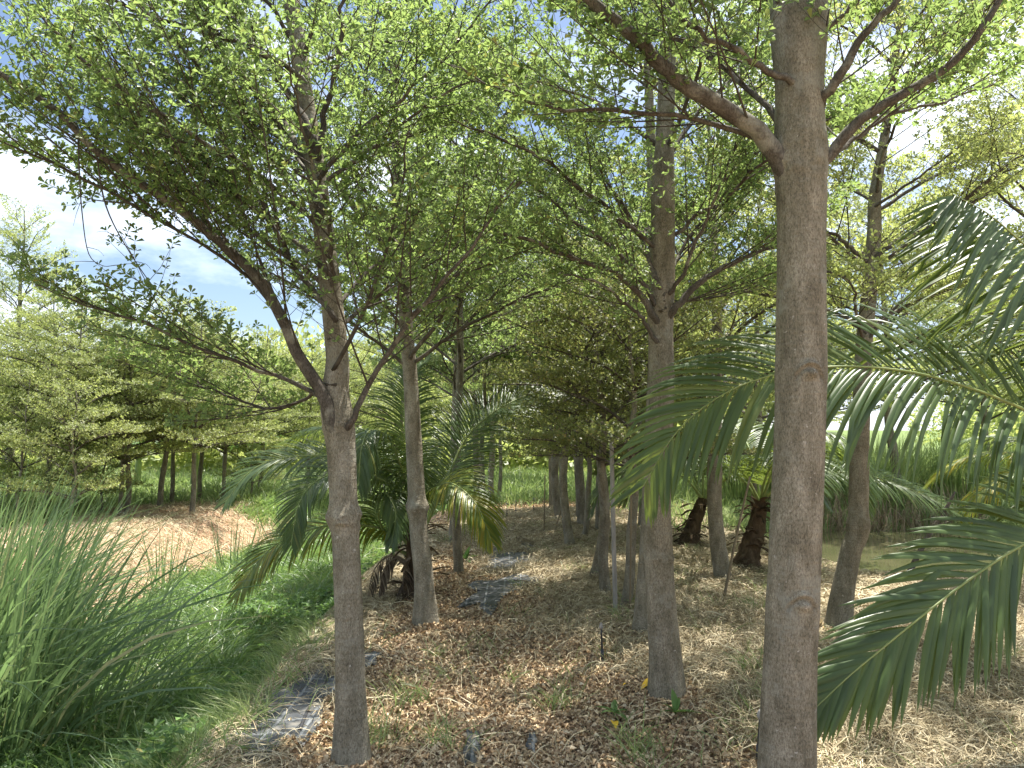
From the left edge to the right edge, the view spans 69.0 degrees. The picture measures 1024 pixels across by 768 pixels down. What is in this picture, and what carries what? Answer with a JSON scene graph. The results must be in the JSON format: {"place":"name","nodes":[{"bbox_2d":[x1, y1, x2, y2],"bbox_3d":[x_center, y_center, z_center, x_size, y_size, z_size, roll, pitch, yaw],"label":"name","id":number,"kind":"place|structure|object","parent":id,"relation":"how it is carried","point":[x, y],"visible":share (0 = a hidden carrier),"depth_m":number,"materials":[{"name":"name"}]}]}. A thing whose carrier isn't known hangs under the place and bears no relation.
{"place":"outdoors","nodes":[
{"label":"outdoors","id":0,"kind":"place"},
{"bbox_2d":[136,484,447,661],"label":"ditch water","id":1,"kind":"structure","parent":0,"point":[327,593],"depth_m":10.35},
{"bbox_2d":[0,550,245,753],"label":"reeds","id":2,"kind":"object","parent":1,"relation":"in","point":[151,672],"visible":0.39,"depth_m":5.84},
{"bbox_2d":[0,459,1023,539],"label":"field grass","id":3,"kind":"structure","parent":0,"point":[517,482],"depth_m":19.83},
{"bbox_2d":[0,0,1023,430],"label":"sky","id":4,"kind":"structure","parent":0,"point":[217,280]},
{"bbox_2d":[1,430,1023,767],"bbox_3d":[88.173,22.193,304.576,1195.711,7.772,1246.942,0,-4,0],"label":"ground","id":5,"kind":"structure","parent":0,"point":[437,520],"depth_m":11.27,"materials":[{"name":"soil"}]},
{"bbox_2d":[0,304,73,498],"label":"broadleaf tree","id":6,"kind":"object","parent":5,"relation":"on","point":[6,320],"visible":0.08,"depth_m":18.23,"materials":[{"name":"green plant"}]},
{"bbox_2d":[0,338,93,480],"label":"broadleaf tree","id":7,"kind":"object","parent":5,"relation":"on","point":[6,465],"visible":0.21,"depth_m":16.41,"materials":[{"name":"green plant"}]},
{"bbox_2d":[0,193,100,484],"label":"broadleaf tree","id":8,"kind":"object","parent":5,"relation":"on","point":[13,234],"visible":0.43,"depth_m":26.37,"materials":[{"name":"green plant"}]},
{"bbox_2d":[0,359,101,520],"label":"leafy shrub","id":9,"kind":"object","parent":5,"relation":"on","point":[20,467],"visible":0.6,"depth_m":14.49,"materials":[{"name":"green plant"}]},
{"bbox_2d":[0,383,117,480],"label":"broadleaf tree","id":10,"kind":"object","parent":5,"relation":"on","point":[53,455],"visible":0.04,"depth_m":19.80,"materials":[{"name":"green plant"}]},
{"bbox_2d":[0,372,145,521],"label":"leafy shrub","id":11,"kind":"object","parent":5,"relation":"on","point":[81,460],"visible":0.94,"depth_m":13.76,"materials":[{"name":"plant"}]},
{"bbox_2d":[0,286,155,512],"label":"broadleaf tree","id":12,"kind":"object","parent":5,"relation":"on","point":[24,333],"visible":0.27,"depth_m":16.02,"materials":[{"name":"green plant"}]},
{"bbox_2d":[0,287,166,514],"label":"broadleaf tree","id":13,"kind":"object","parent":5,"relation":"on","point":[80,342],"visible":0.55,"depth_m":15.15,"materials":[{"name":"green plant"}]},
{"bbox_2d":[40,283,141,479],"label":"broadleaf tree","id":14,"kind":"object","parent":5,"relation":"on","point":[121,323],"visible":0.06,"depth_m":24.96,"materials":[{"name":"green plant"}]},
{"bbox_2d":[45,417,153,511],"bbox_3d":[-8.855,1.628,16.033,2.226,2.400,2.072,-3,-5,31],"label":"leafy shrub","id":15,"kind":"object","parent":5,"relation":"on","point":[112,490],"visible":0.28,"depth_m":15.89,"materials":[{"name":"green plant"}]},
{"bbox_2d":[21,332,209,515],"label":"broadleaf tree","id":16,"kind":"object","parent":5,"relation":"on","point":[166,444],"visible":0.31,"depth_m":15.66,"materials":[{"name":"green plant"}]},
{"bbox_2d":[31,307,222,514],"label":"broadleaf tree","id":17,"kind":"object","parent":5,"relation":"on","point":[151,439],"visible":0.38,"depth_m":15.47,"materials":[{"name":"green plant"}]},
{"bbox_2d":[105,438,159,480],"bbox_3d":[-13.007,2.624,25.935,2.071,2.002,2.217,3,-5,-32],"label":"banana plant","id":18,"kind":"object","parent":5,"relation":"on","point":[138,464],"visible":0.11,"depth_m":25.77,"materials":[{"name":"green plant"}]},
{"bbox_2d":[0,496,288,622],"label":"soil mound","id":19,"kind":"object","parent":5,"relation":"on","point":[165,507],"visible":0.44,"depth_m":14.18,"materials":[{"name":"soil"}]},
{"bbox_2d":[0,447,307,767],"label":"tall reeds","id":20,"kind":"object","parent":5,"relation":"on","point":[33,588],"visible":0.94,"depth_m":5.29,"materials":[{"name":"plant"}]},
{"bbox_2d":[67,286,264,509],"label":"broadleaf tree","id":21,"kind":"object","parent":5,"relation":"on","point":[160,495],"visible":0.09,"depth_m":17.52,"materials":[{"name":"green plant"}]},
{"bbox_2d":[115,327,260,502],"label":"broadleaf tree","id":22,"kind":"object","parent":5,"relation":"on","point":[172,485],"visible":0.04,"depth_m":18.91,"materials":[{"name":"green plant"}]},
{"bbox_2d":[0,550,376,767],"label":"creeping weeds","id":23,"kind":"object","parent":5,"relation":"on","point":[166,731],"visible":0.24,"depth_m":5.10,"materials":[{"name":"green plant"}]},
{"bbox_2d":[99,299,280,514],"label":"broadleaf tree","id":24,"kind":"object","parent":5,"relation":"on","point":[196,441],"visible":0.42,"depth_m":16.09,"materials":[{"name":"green plant"}]},
{"bbox_2d":[158,430,239,484],"bbox_3d":[-10.377,2.499,24.455,2.412,2.067,2.216,-4,-6,38],"label":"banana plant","id":25,"kind":"object","parent":5,"relation":"on","point":[197,463],"visible":0.09,"depth_m":24.34,"materials":[{"name":"green plant"}]},
{"bbox_2d":[146,326,262,499],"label":"broadleaf tree","id":26,"kind":"object","parent":5,"relation":"on","point":[199,478],"visible":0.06,"depth_m":19.68,"materials":[{"name":"green plant"}]},
{"bbox_2d":[128,496,328,592],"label":"bank reeds","id":27,"kind":"object","parent":5,"relation":"on","point":[217,541],"visible":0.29,"depth_m":11.95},
{"bbox_2d":[0,492,460,767],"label":"ditch grass","id":28,"kind":"structure","parent":5,"relation":"on","point":[321,576],"depth_m":7.78,"materials":[{"name":"plant"}]},
{"bbox_2d":[166,333,297,499],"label":"broadleaf tree","id":29,"kind":"object","parent":5,"relation":"on","point":[263,440],"visible":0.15,"depth_m":19.19,"materials":[{"name":"green plant"}]},
{"bbox_2d":[214,335,279,468],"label":"broadleaf tree","id":30,"kind":"object","parent":5,"relation":"on","point":[239,396],"visible":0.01,"depth_m":29.78,"materials":[{"name":"green plant"}]},
{"bbox_2d":[213,411,298,496],"bbox_3d":[-7.012,1.856,20.225,2.505,2.700,2.331,1,-5,-15],"label":"leafy shrub","id":31,"kind":"object","parent":5,"relation":"on","point":[232,458],"visible":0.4,"depth_m":20.21,"materials":[{"name":"green plant"}]},
{"bbox_2d":[229,433,283,480],"bbox_3d":[-9.058,2.566,25.341,2.430,2.083,2.126,0,-4,0],"label":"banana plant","id":32,"kind":"object","parent":5,"relation":"on","point":[247,454],"visible":0.05,"depth_m":25.33,"materials":[{"name":"green plant"}]},
{"bbox_2d":[209,660,334,767],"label":"weed mat","id":33,"kind":"object","parent":5,"relation":"on","point":[296,717],"visible":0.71,"depth_m":4.29,"materials":[{"name":"fabric"}]},
{"bbox_2d":[223,324,322,491],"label":"broadleaf tree","id":34,"kind":"object","parent":5,"relation":"on","point":[297,413],"visible":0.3,"depth_m":21.61,"materials":[{"name":"green plant"}]},
{"bbox_2d":[0,0,566,766],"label":"broadleaf tree","id":35,"kind":"object","parent":5,"relation":"on","point":[228,78],"visible":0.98,"depth_m":3.51,"materials":[{"name":"green plant"}]},
{"bbox_2d":[66,138,142,266],"bbox_3d":[-1.741,-0.786,3.182,0.296,0.608,0.111,0,-4,-5],"label":"hanging twig","id":36,"kind":"object","parent":35,"relation":"hanging from","point":[82,212],"visible":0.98,"depth_m":3.17,"materials":[{"name":"wood"}]},
{"bbox_2d":[96,155,198,327],"bbox_3d":[-1.665,-0.630,3.379,0.435,0.750,0.226,3,-5,-34],"label":"hanging twig","id":37,"kind":"object","parent":35,"relation":"hanging from","point":[119,234],"visible":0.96,"depth_m":3.29,"materials":[{"name":"wood"}]},
{"bbox_2d":[249,338,369,488],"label":"broadleaf tree","id":38,"kind":"object","parent":5,"relation":"on","point":[310,407],"visible":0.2,"depth_m":23.09,"materials":[{"name":"green plant"}]},
{"bbox_2d":[298,659,328,729],"bbox_3d":[-1.230,1.942,4.742,0.090,0.036,1.350,1,-4,-9],"label":"irrigation hose","id":39,"kind":"object","parent":5,"relation":"on","point":[306,712],"visible":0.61,"depth_m":4.46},
{"bbox_2d":[168,521,462,767],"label":"grass","id":40,"kind":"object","parent":5,"relation":"on","point":[368,604],"visible":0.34,"depth_m":5.09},
{"bbox_2d":[276,324,403,427],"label":"broadleaf tree","id":41,"kind":"object","parent":5,"relation":"on","point":[360,352],"visible":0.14,"depth_m":27.89,"materials":[{"name":"green plant"}]},
{"bbox_2d":[365,651,381,666],"bbox_3d":[-1.025,1.989,5.414,0.128,0.032,0.331,0,-4,0],"label":"weed mat","id":42,"kind":"object","parent":5,"relation":"on","point":[370,656],"visible":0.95,"depth_m":5.39,"materials":[{"name":"fabric"}]},
{"bbox_2d":[296,298,487,482],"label":"broadleaf tree","id":43,"kind":"object","parent":5,"relation":"on","point":[368,371],"visible":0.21,"depth_m":23.33,"materials":[{"name":"green plant"}]},
{"bbox_2d":[213,352,572,611],"bbox_3d":[-1.030,0.975,8.246,3.884,2.706,2.989,1,-4,-8],"label":"coconut palm","id":44,"kind":"object","parent":5,"relation":"on","point":[370,457],"visible":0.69,"depth_m":7.29,"materials":[{"name":"plant"}]},
{"bbox_2d":[196,0,650,632],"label":"broadleaf tree","id":45,"kind":"object","parent":5,"relation":"on","point":[424,588],"visible":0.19,"depth_m":6.36,"materials":[{"name":"green plant"}]},
{"bbox_2d":[364,131,536,535],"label":"broadleaf tree","id":46,"kind":"object","parent":5,"relation":"on","point":[424,349],"visible":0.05,"depth_m":12.41,"materials":[{"name":"green plant"}]},
{"bbox_2d":[366,141,535,542],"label":"broadleaf tree","id":47,"kind":"object","parent":5,"relation":"on","point":[468,350],"visible":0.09,"depth_m":11.73,"materials":[{"name":"green plant"}]},
{"bbox_2d":[463,545,478,561],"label":"seedling","id":48,"kind":"object","parent":5,"relation":"on","point":[466,554],"visible":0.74,"depth_m":9.80,"materials":[{"name":"green plant"}]},
{"bbox_2d":[462,729,480,766],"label":"weed mat","id":49,"kind":"object","parent":5,"relation":"on","point":[470,757],"visible":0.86,"depth_m":3.81,"materials":[{"name":"fabric"}]},
{"bbox_2d":[420,281,526,507],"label":"broadleaf tree","id":50,"kind":"object","parent":5,"relation":"on","point":[436,375],"visible":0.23,"depth_m":16.76,"materials":[{"name":"green plant"}]},
{"bbox_2d":[346,14,608,573],"bbox_3d":[-0.587,-1.112,9.046,3.636,6.960,3.057,-1,-5,12],"label":"broadleaf tree","id":51,"kind":"object","parent":5,"relation":"on","point":[458,565],"visible":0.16,"depth_m":9.04,"materials":[{"name":"green plant"}]},
{"bbox_2d":[446,294,519,497],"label":"broadleaf tree","id":52,"kind":"object","parent":5,"relation":"on","point":[491,474],"visible":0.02,"depth_m":19.77,"materials":[{"name":"green plant"}]},
{"bbox_2d":[414,229,553,512],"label":"broadleaf tree","id":53,"kind":"object","parent":5,"relation":"on","point":[472,386],"visible":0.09,"depth_m":13.80,"materials":[{"name":"green plant"}]},
{"bbox_2d":[427,303,540,471],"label":"broadleaf tree","id":54,"kind":"object","parent":5,"relation":"on","point":[464,398],"visible":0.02,"depth_m":29.92,"materials":[{"name":"green plant"}]},
{"bbox_2d":[441,296,530,497],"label":"broadleaf tree","id":55,"kind":"object","parent":5,"relation":"on","point":[500,474],"visible":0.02,"depth_m":21.29,"materials":[{"name":"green plant"}]},
{"bbox_2d":[456,573,544,614],"bbox_3d":[-0.227,2.171,7.875,0.743,0.052,2.080,-1,-5,18],"label":"weed control fabric","id":56,"kind":"object","parent":5,"relation":"on","point":[491,593],"visible":0.81,"depth_m":7.73,"materials":[{"name":"fabric"}]},
{"bbox_2d":[486,552,535,570],"bbox_3d":[-0.020,2.309,9.766,0.697,0.057,1.546,0,-4,6],"label":"weed mat","id":57,"kind":"object","parent":5,"relation":"on","point":[503,559],"visible":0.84,"depth_m":9.79,"materials":[{"name":"fabric"}]},
{"bbox_2d":[0,308,1023,480],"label":"wood","id":58,"kind":"object","parent":5,"relation":"on","point":[211,456],"visible":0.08,"depth_m":37.04,"materials":[{"name":"green plant"}]},
{"bbox_2d":[525,732,536,752],"bbox_3d":[0.104,1.865,3.893,0.058,0.039,0.243,-1,-4,8],"label":"weed mat","id":59,"kind":"object","parent":5,"relation":"on","point":[531,745],"visible":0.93,"depth_m":3.86,"materials":[{"name":"fabric"}]},
{"bbox_2d":[491,235,571,505],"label":"broadleaf tree","id":60,"kind":"object","parent":5,"relation":"on","point":[550,491],"visible":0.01,"depth_m":17.00,"materials":[{"name":"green plant"}]},
{"bbox_2d":[475,283,606,517],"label":"broadleaf tree","id":61,"kind":"object","parent":5,"relation":"on","point":[555,484],"visible":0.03,"depth_m":14.29,"materials":[{"name":"green plant"}]},
{"bbox_2d":[543,475,545,531],"bbox_3d":[0.531,2.026,12.185,0.041,1.080,0.024,0,-4,0],"label":"bamboo cane","id":62,"kind":"object","parent":5,"relation":"on","point":[544,500],"visible":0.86,"depth_m":12.19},
{"bbox_2d":[506,387,589,470],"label":"broadleaf tree","id":63,"kind":"object","parent":5,"relation":"on","point":[521,440],"visible":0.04,"depth_m":16.23,"materials":[{"name":"green plant"}]},
{"bbox_2d":[466,242,647,544],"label":"broadleaf tree","id":64,"kind":"object","parent":5,"relation":"on","point":[566,518],"visible":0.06,"depth_m":10.79,"materials":[{"name":"green plant"}]},
{"bbox_2d":[478,160,645,524],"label":"broadleaf tree","id":65,"kind":"object","parent":5,"relation":"on","point":[579,486],"visible":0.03,"depth_m":12.98,"materials":[{"name":"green plant"}]},
{"bbox_2d":[490,169,647,514],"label":"broadleaf tree","id":66,"kind":"object","parent":5,"relation":"on","point":[553,254],"depth_m":14.59,"materials":[{"name":"green plant"}]},
{"bbox_2d":[514,330,644,536],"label":"broadleaf tree","id":67,"kind":"object","parent":5,"relation":"on","point":[586,524],"visible":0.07,"depth_m":11.40,"materials":[{"name":"green plant"}]},
{"bbox_2d":[465,225,712,576],"bbox_3d":[1.055,0.216,8.348,2.710,4.085,2.529,2,-5,-21],"label":"broadleaf tree","id":68,"kind":"object","parent":5,"relation":"on","point":[512,379],"visible":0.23,"depth_m":8.08,"materials":[{"name":"green plant"}]},
{"bbox_2d":[504,152,684,528],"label":"broadleaf tree","id":69,"kind":"object","parent":5,"relation":"on","point":[597,512],"visible":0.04,"depth_m":12.44,"materials":[{"name":"green plant"}]},
{"bbox_2d":[599,622,603,665],"bbox_3d":[0.629,1.853,5.220,0.038,0.355,0.032,0,-4,0],"label":"sprinkler stake","id":70,"kind":"object","parent":5,"relation":"on","point":[601,628],"visible":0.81,"depth_m":5.22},
{"bbox_2d":[469,221,749,596],"bbox_3d":[0.967,0.336,7.272,2.784,3.642,2.668,0,-4,0],"label":"broadleaf tree","id":71,"kind":"object","parent":5,"relation":"on","point":[603,575],"visible":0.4,"depth_m":6.99,"materials":[{"name":"green plant"}]},
{"bbox_2d":[609,433,617,610],"bbox_3d":[0.883,1.254,6.483,0.069,1.681,0.042,-4,-6,41],"label":"grey post","id":72,"kind":"object","parent":5,"relation":"on","point":[613,541],"visible":0.7,"depth_m":6.47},
{"bbox_2d":[594,700,633,719],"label":"seedling","id":73,"kind":"object","parent":5,"relation":"on","point":[614,707],"visible":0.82,"depth_m":4.16,"materials":[{"name":"green plant"}]},
{"bbox_2d":[209,497,1023,767],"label":"leaf litter","id":74,"kind":"object","parent":5,"relation":"on","point":[460,624],"visible":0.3,"depth_m":4.42,"materials":[{"name":"plant"}]},
{"bbox_2d":[641,678,647,688],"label":"fallen leaf","id":75,"kind":"object","parent":74,"relation":"on","point":[645,683],"visible":0.48,"depth_m":4.38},
{"bbox_2d":[599,214,647,508],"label":"broadleaf tree","id":76,"kind":"object","parent":5,"relation":"on","point":[624,460],"visible":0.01,"depth_m":16.87,"materials":[{"name":"green plant"}]},
{"bbox_2d":[629,495,631,610],"bbox_3d":[1.032,1.392,6.487,0.046,1.380,0.020,0,-4,0],"label":"bamboo cane","id":77,"kind":"object","parent":5,"relation":"on","point":[630,557],"visible":0.61,"depth_m":6.48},
{"bbox_2d":[504,238,774,607],"bbox_3d":[1.091,0.446,6.856,2.454,3.351,2.562,2,-5,-25],"label":"broadleaf tree","id":78,"kind":"object","parent":5,"relation":"on","point":[618,373],"visible":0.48,"depth_m":6.59,"materials":[{"name":"green plant"}]},
{"bbox_2d":[590,247,710,524],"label":"broadleaf tree","id":79,"kind":"object","parent":5,"relation":"on","point":[639,517],"depth_m":13.42,"materials":[{"name":"green plant"}]},
{"bbox_2d":[291,505,1023,767],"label":"dry straw","id":80,"kind":"object","parent":5,"relation":"on","point":[516,533],"visible":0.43,"depth_m":5.36,"materials":[{"name":"plant"}]},
{"bbox_2d":[447,0,872,640],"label":"broadleaf tree","id":81,"kind":"object","parent":5,"relation":"on","point":[639,618],"visible":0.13,"depth_m":6.03,"materials":[{"name":"green plant"}]},
{"bbox_2d":[580,196,745,406],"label":"broadleaf tree","id":82,"kind":"object","parent":5,"relation":"on","point":[676,243],"visible":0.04,"depth_m":11.23,"materials":[{"name":"green plant"}]},
{"bbox_2d":[413,0,936,708],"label":"broadleaf tree","id":83,"kind":"object","parent":5,"relation":"on","point":[663,218],"visible":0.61,"depth_m":4.37,"materials":[{"name":"green plant"}]},
{"bbox_2d":[661,689,701,721],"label":"seedling","id":84,"kind":"object","parent":5,"relation":"on","point":[675,700],"visible":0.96,"depth_m":4.08,"materials":[{"name":"green plant"}]},
{"bbox_2d":[614,239,771,486],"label":"broadleaf tree","id":85,"kind":"object","parent":5,"relation":"on","point":[763,332],"visible":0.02,"depth_m":23.35,"materials":[{"name":"green plant"}]},
{"bbox_2d":[586,416,834,546],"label":"coconut palm","id":86,"kind":"object","parent":5,"relation":"on","point":[690,532],"visible":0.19,"depth_m":10.98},
{"bbox_2d":[405,0,1023,767],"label":"broadleaf tree","id":87,"kind":"object","parent":5,"relation":"on","point":[797,152],"visible":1,"depth_m":3.07,"materials":[{"name":"plant"}]},
{"bbox_2d":[573,13,900,580],"bbox_3d":[2.529,-0.979,8.650,3.839,6.649,2.934,-3,-5,32],"label":"broadleaf tree","id":88,"kind":"object","parent":5,"relation":"on","point":[719,556],"visible":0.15,"depth_m":8.43,"materials":[{"name":"green plant"}]},
{"bbox_2d":[723,476,750,597],"bbox_3d":[2.226,1.572,7.391,0.486,1.289,0.036,3,-5,-32],"label":"bamboo cane","id":89,"kind":"object","parent":5,"relation":"on","point":[733,549],"visible":0.84,"depth_m":7.37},
{"bbox_2d":[755,709,759,759],"bbox_3d":[1.207,1.759,3.643,0.048,0.326,0.032,0,-4,0],"label":"sprinkler stake","id":90,"kind":"object","parent":5,"relation":"on","point":[758,714],"visible":0.47,"depth_m":3.64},
{"bbox_2d":[602,183,932,510],"bbox_3d":[4.392,-0.471,13.101,5.642,6.517,5.130,1,-5,-17],"label":"broadleaf tree","id":91,"kind":"object","parent":5,"relation":"on","point":[839,347],"visible":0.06,"depth_m":12.69,"materials":[{"name":"green plant"}]},
{"bbox_2d":[694,262,908,424],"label":"broadleaf tree","id":92,"kind":"object","parent":5,"relation":"on","point":[764,407],"visible":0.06,"depth_m":19.84,"materials":[{"name":"green plant"}]},
{"bbox_2d":[615,380,997,570],"bbox_3d":[3.533,1.196,9.571,4.376,2.528,3.217,0,-4,0],"label":"coconut palm","id":93,"kind":"object","parent":5,"relation":"on","point":[750,546],"visible":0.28,"depth_m":9.16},
{"bbox_2d":[608,193,1023,742],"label":"coconut palm","id":94,"kind":"object","parent":5,"relation":"on","point":[856,674],"visible":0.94,"depth_m":3.66,"materials":[{"name":"plant"}]},
{"bbox_2d":[674,0,1023,632],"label":"broadleaf tree","id":95,"kind":"object","parent":5,"relation":"on","point":[868,261],"visible":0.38,"depth_m":6.14,"materials":[{"name":"green plant"}]},
{"bbox_2d":[693,431,1023,515],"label":"pond reeds","id":96,"kind":"object","parent":5,"relation":"on","point":[926,466],"visible":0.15,"depth_m":19.26,"materials":[{"name":"green plant"}]},
{"bbox_2d":[761,153,1023,502],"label":"broadleaf tree","id":97,"kind":"object","parent":5,"relation":"on","point":[887,191],"visible":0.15,"depth_m":18.37,"materials":[{"name":"green plant"}]},
{"bbox_2d":[823,477,988,531],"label":"reeds","id":98,"kind":"object","parent":5,"relation":"on","point":[839,523],"visible":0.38,"depth_m":17.61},
{"bbox_2d":[851,232,1023,482],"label":"broadleaf tree","id":99,"kind":"object","parent":5,"relation":"on","point":[949,389],"visible":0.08,"depth_m":19.27,"materials":[{"name":"green plant"}]},
{"bbox_2d":[907,491,983,569],"bbox_3d":[5.221,1.832,8.803,1.429,1.137,0.177,1,-5,-11],"label":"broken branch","id":100,"kind":"object","parent":5,"relation":"on","point":[936,522],"visible":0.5,"depth_m":8.72,"materials":[{"name":"brown plant"}]},
{"bbox_2d":[889,28,1023,379],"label":"broadleaf tree","id":101,"kind":"object","parent":5,"relation":"on","point":[1006,198],"visible":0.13,"depth_m":9.66,"materials":[{"name":"green plant"}]},
{"bbox_2d":[917,435,1023,525],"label":"coconut palm","id":102,"kind":"object","parent":5,"relation":"on","point":[980,498],"visible":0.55,"depth_m":9.36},
{"bbox_2d":[932,230,1023,411],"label":"broadleaf tree","id":103,"kind":"object","parent":5,"relation":"on","point":[973,382],"visible":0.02,"depth_m":23.65,"materials":[{"name":"green plant"}]},
{"bbox_2d":[91,515,1023,767],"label":"path grass","id":104,"kind":"structure","parent":0,"point":[229,711],"depth_m":4.35,"materials":[{"name":"plant"}]},
{"bbox_2d":[238,550,1021,767],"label":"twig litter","id":105,"kind":"object","parent":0,"point":[567,706],"visible":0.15,"depth_m":4.34,"materials":[{"name":"brown plant"}]},
{"bbox_2d":[764,529,1023,578],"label":"pond water","id":106,"kind":"structure","parent":0,"point":[877,542],"depth_m":14.47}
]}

